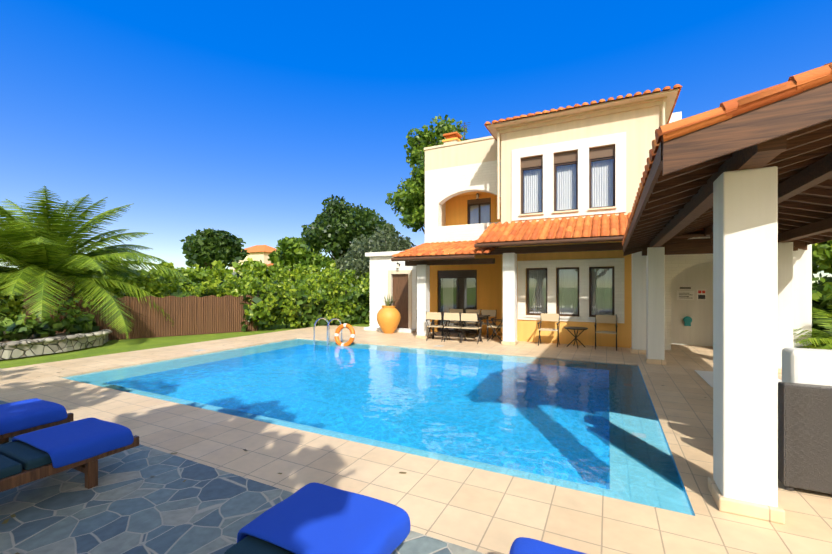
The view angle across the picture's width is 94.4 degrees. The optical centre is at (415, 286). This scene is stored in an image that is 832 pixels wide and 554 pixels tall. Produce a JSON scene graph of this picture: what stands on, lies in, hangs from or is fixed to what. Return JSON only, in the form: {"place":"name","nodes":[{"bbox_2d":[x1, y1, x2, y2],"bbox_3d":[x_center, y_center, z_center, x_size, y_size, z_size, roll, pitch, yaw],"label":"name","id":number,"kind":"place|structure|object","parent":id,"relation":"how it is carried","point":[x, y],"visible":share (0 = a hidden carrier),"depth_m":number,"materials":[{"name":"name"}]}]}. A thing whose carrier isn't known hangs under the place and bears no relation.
{"place":"outdoors","nodes":[
{"label":"outdoors","id":0,"kind":"place"},
{"bbox_2d":[0,315,369,368],"bbox_3d":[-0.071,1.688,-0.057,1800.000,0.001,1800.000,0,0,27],"label":"ground","id":1,"kind":"structure","parent":0,"point":[116,346],"depth_m":11.31,"materials":[{"name":"green plant"}]},
{"bbox_2d":[0,329,111,359],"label":"stone retaining wall","id":2,"kind":"structure","parent":1,"relation":"on","point":[34,346],"depth_m":9.59,"materials":[{"name":"white stone"}]},
{"bbox_2d":[0,289,99,340],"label":"shrub bed","id":3,"kind":"object","parent":2,"relation":"on","point":[78,322],"visible":0.9,"depth_m":10.02,"materials":[{"name":"green plant"}]},
{"bbox_2d":[0,186,195,338],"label":"palm tree","id":4,"kind":"object","parent":1,"relation":"on","point":[44,253],"visible":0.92,"depth_m":11.20,"materials":[{"name":"green plant"}]},
{"bbox_2d":[0,265,268,320],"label":"hedge","id":5,"kind":"object","parent":1,"relation":"on","point":[150,283],"visible":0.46,"depth_m":13.55,"materials":[{"name":"green plant"}]},
{"bbox_2d":[43,295,257,339],"bbox_3d":[-8.483,0.981,13.048,6.002,1.394,0.092,0,0,-36],"label":"reed fence","id":6,"kind":"object","parent":1,"relation":"on","point":[197,315],"visible":0.69,"depth_m":13.16,"materials":[{"name":"brown wood"}]},
{"bbox_2d":[4,261,369,321],"bbox_3d":[-9.834,0.042,18.866,18.233,2.876,3.618,0,0,-26],"label":"bush row","id":7,"kind":"object","parent":1,"relation":"on","point":[192,274],"visible":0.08,"depth_m":19.52,"materials":[{"name":"green plant"}]},
{"bbox_2d":[11,257,363,284],"bbox_3d":[-10.573,-0.133,27.121,27.557,3.904,5.211,0,0,-18],"label":"bush row","id":8,"kind":"object","parent":1,"relation":"on","point":[303,272],"visible":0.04,"depth_m":27.13,"materials":[{"name":"green plant"}]},
{"bbox_2d":[180,234,211,270],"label":"tree","id":9,"kind":"object","parent":1,"relation":"on","point":[193,262],"visible":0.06,"depth_m":53.63,"materials":[{"name":"green plant"}]},
{"bbox_2d":[182,228,248,269],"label":"tree","id":10,"kind":"object","parent":1,"relation":"on","point":[208,246],"visible":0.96,"depth_m":46.43,"materials":[{"name":"green plant"}]},
{"bbox_2d":[230,245,289,272],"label":"neighbour house","id":11,"kind":"structure","parent":1,"relation":"on","point":[259,252],"depth_m":87.85,"materials":[{"name":"beige paint"}]},
{"bbox_2d":[268,236,330,271],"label":"tree","id":12,"kind":"object","parent":1,"relation":"on","point":[292,253],"visible":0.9,"depth_m":50.57,"materials":[{"name":"green plant"}]},
{"bbox_2d":[240,267,369,331],"bbox_3d":[-2.994,0.514,17.317,9.339,2.685,2.210,0,0,-37],"label":"hedge fence","id":13,"kind":"object","parent":1,"relation":"on","point":[348,307],"visible":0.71,"depth_m":15.85,"materials":[{"name":"green plant"}]},
{"bbox_2d":[257,290,362,329],"bbox_3d":[-3.721,0.897,16.648,6.038,1.500,0.113,0,0,-38],"label":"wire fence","id":14,"kind":"object","parent":13,"relation":"attached to","point":[274,308],"visible":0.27,"depth_m":14.79,"materials":[{"name":"metal"}]},
{"bbox_2d":[300,194,399,263],"bbox_3d":[-6.059,-3.412,36.602,9.406,10.223,9.642,0,0,27],"label":"carob tree","id":15,"kind":"object","parent":1,"relation":"on","point":[335,228],"visible":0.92,"depth_m":34.02,"materials":[{"name":"green plant"}]},
{"bbox_2d":[335,230,393,272],"bbox_3d":[-3.268,-1.398,30.632,6.680,6.130,6.177,0,0,-27],"label":"olive tree","id":16,"kind":"object","parent":1,"relation":"on","point":[342,266],"visible":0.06,"depth_m":29.72,"materials":[{"name":"green plant"}]},
{"bbox_2d":[344,223,415,279],"bbox_3d":[-1.738,-1.211,25.439,6.218,5.818,6.374,0,0,27],"label":"olive tree","id":17,"kind":"object","parent":1,"relation":"on","point":[360,261],"visible":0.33,"depth_m":24.02,"materials":[{"name":"green plant"}]},
{"bbox_2d":[385,114,468,233],"bbox_3d":[1.372,-4.668,24.949,6.185,12.668,6.760,0,0,27],"label":"tree","id":18,"kind":"object","parent":1,"relation":"on","point":[409,203],"visible":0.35,"depth_m":23.77,"materials":[{"name":"green plant"}]},
{"bbox_2d":[364,84,712,349],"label":"house walls","id":19,"kind":"structure","parent":1,"relation":"on","point":[585,159],"depth_m":11.37,"materials":[{"name":"beige paint"}]},
{"bbox_2d":[391,102,705,325],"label":"wall fittings","id":20,"kind":"object","parent":19,"relation":"attached to","point":[689,295],"depth_m":10.76,"materials":[{"name":"beige metal"}]},
{"bbox_2d":[392,212,709,265],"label":"porch roofs","id":21,"kind":"structure","parent":19,"relation":"attached to","point":[605,225],"depth_m":10.68,"materials":[{"name":"orange tile"}]},
{"bbox_2d":[812,243,831,344],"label":"plants","id":22,"kind":"object","parent":1,"relation":"on","point":[821,293],"visible":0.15,"depth_m":8.77,"materials":[{"name":"green plant"}]},
{"bbox_2d":[812,240,831,278],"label":"tree","id":23,"kind":"object","parent":1,"relation":"on","point":[816,269],"visible":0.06,"depth_m":9.25,"materials":[{"name":"green plant"}]},
{"bbox_2d":[224,535,293,553],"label":"lounger cushion","id":24,"kind":"object","parent":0,"point":[249,544],"visible":0.15,"depth_m":1.89,"materials":[{"name":"teal fabric"}]},
{"bbox_2d":[237,482,410,553],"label":"towel","id":25,"kind":"object","parent":24,"relation":"on","point":[314,518],"visible":1,"depth_m":2.03,"materials":[{"name":"blue fabric"}]},
{"bbox_2d":[62,339,693,515],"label":"pool water","id":26,"kind":"structure","parent":0,"point":[590,427],"depth_m":5.55,"materials":[{"name":"blue liquid"}]},
{"bbox_2d":[0,325,831,553],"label":"deck paving","id":27,"kind":"structure","parent":0,"point":[481,511],"depth_m":3.56,"materials":[{"name":"tile"}]},
{"bbox_2d":[0,368,483,553],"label":"flagstone paving","id":28,"kind":"structure","parent":27,"relation":"on","point":[127,505],"depth_m":2.84,"materials":[{"name":"grey stone"}]},
{"bbox_2d":[0,413,73,443],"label":"sun lounger","id":29,"kind":"object","parent":28,"relation":"on","point":[4,438],"visible":0.17,"depth_m":3.91,"materials":[{"name":"brown wood"}]},
{"bbox_2d":[0,398,66,434],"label":"towel","id":30,"kind":"object","parent":29,"relation":"on","point":[23,415],"visible":1,"depth_m":3.87,"materials":[{"name":"blue fabric"}]},
{"bbox_2d":[0,435,138,491],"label":"sun lounger","id":31,"kind":"object","parent":28,"relation":"on","point":[88,467],"visible":0.33,"depth_m":3.01,"materials":[{"name":"brown wood"}]},
{"bbox_2d":[0,440,51,478],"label":"lounger cushion","id":32,"kind":"object","parent":31,"relation":"on","point":[17,457],"visible":0.35,"depth_m":2.91,"materials":[{"name":"blue fabric"}]},
{"bbox_2d":[12,417,133,467],"bbox_3d":[-2.948,1.310,3.315,0.760,0.148,0.565,0,0,27],"label":"towel","id":33,"kind":"object","parent":32,"relation":"on","point":[62,445],"visible":0.96,"depth_m":3.20,"materials":[{"name":"blue fabric"}]},
{"bbox_2d":[334,323,354,345],"bbox_3d":[-2.056,1.395,11.099,0.700,0.685,0.248,0,0,27],"label":"life buoy","id":34,"kind":"object","parent":27,"relation":"on","point":[339,329],"visible":0.96,"depth_m":11.04,"materials":[{"name":"orange plastic"}]},
{"bbox_2d":[2,337,706,553],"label":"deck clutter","id":35,"kind":"object","parent":27,"relation":"on","point":[7,520],"visible":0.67,"depth_m":3.80,"materials":[{"name":"plant"}]},
{"bbox_2d":[377,294,400,333],"bbox_3d":[-0.976,0.919,13.753,0.860,1.457,0.860,0,0,27],"label":"urn planter","id":36,"kind":"object","parent":27,"relation":"on","point":[388,317],"visible":1,"depth_m":13.49,"materials":[{"name":"ceramic"}]},
{"bbox_2d":[416,308,502,343],"bbox_3d":[1.421,1.200,12.332,2.906,0.909,1.986,0,0,27],"label":"dining set","id":37,"kind":"object","parent":27,"relation":"on","point":[457,315],"visible":0.81,"depth_m":11.70,"materials":[{"name":"brown metal"}]},
{"bbox_2d":[564,327,587,347],"bbox_3d":[4.396,1.386,10.589,0.600,0.538,0.600,0,0,27],"label":"side table","id":38,"kind":"object","parent":27,"relation":"on","point":[577,329],"visible":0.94,"depth_m":10.57,"materials":[{"name":"brown metal"}]},
{"bbox_2d":[537,313,617,350],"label":"chairs","id":39,"kind":"object","parent":27,"relation":"on","point":[612,319],"visible":0.94,"depth_m":10.60,"materials":[{"name":"grey metal"}]},
{"bbox_2d":[416,244,811,353],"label":"porch columns","id":40,"kind":"structure","parent":27,"relation":"on","point":[802,290],"depth_m":9.53,"materials":[{"name":"white paint"}]},
{"bbox_2d":[645,166,792,523],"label":"pergola columns","id":41,"kind":"structure","parent":27,"relation":"on","point":[752,297],"depth_m":2.79,"materials":[{"name":"white paint"}]},
{"bbox_2d":[622,62,831,255],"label":"pergola roof","id":42,"kind":"structure","parent":41,"relation":"on","point":[785,128],"depth_m":3.10,"materials":[{"name":"brown wood"}]},
{"bbox_2d":[694,370,781,386],"bbox_3d":[5.695,1.637,6.677,1.200,0.012,1.400,0,0,27],"label":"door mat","id":43,"kind":"object","parent":27,"relation":"on","point":[707,376],"depth_m":7.02,"materials":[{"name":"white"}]},
{"bbox_2d":[778,382,831,493],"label":"rattan sofa","id":44,"kind":"object","parent":27,"relation":"on","point":[804,436],"visible":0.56,"depth_m":3.05,"materials":[{"name":"grey wicker"}]},
{"bbox_2d":[782,347,831,385],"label":"rattan sofa cushions","id":45,"kind":"object","parent":44,"relation":"on","point":[806,366],"visible":0.21,"depth_m":3.16,"materials":[{"name":"white fabric"}]},
{"bbox_2d":[793,305,831,349],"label":"palm","id":46,"kind":"object","parent":27,"relation":"on","point":[820,338],"visible":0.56,"depth_m":8.03,"materials":[{"name":"green plant"}]},
{"bbox_3d":[-0.929,2.440,7.660,9.630,1.416,6.120,0,0,27],"label":"pool basin","id":47,"kind":"object","parent":27,"relation":"in","visible":0},
{"bbox_2d":[313,318,341,345],"bbox_3d":[-2.584,1.780,11.340,0.566,1.736,0.745,0,0,27],"label":"pool ladder","id":48,"kind":"object","parent":47,"relation":"on","point":[328,332],"visible":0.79,"depth_m":11.21,"materials":[{"name":"silver metal"}]},
{"bbox_2d":[0,0,831,282],"label":"sky","id":49,"kind":"structure","parent":0,"point":[239,118],"materials":[{"name":"blue"}]},
{"bbox_2d":[509,537,586,553],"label":"towel","id":50,"kind":"object","parent":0,"point":[522,545],"visible":1,"depth_m":1.83,"materials":[{"name":"blue fabric"}]}
]}

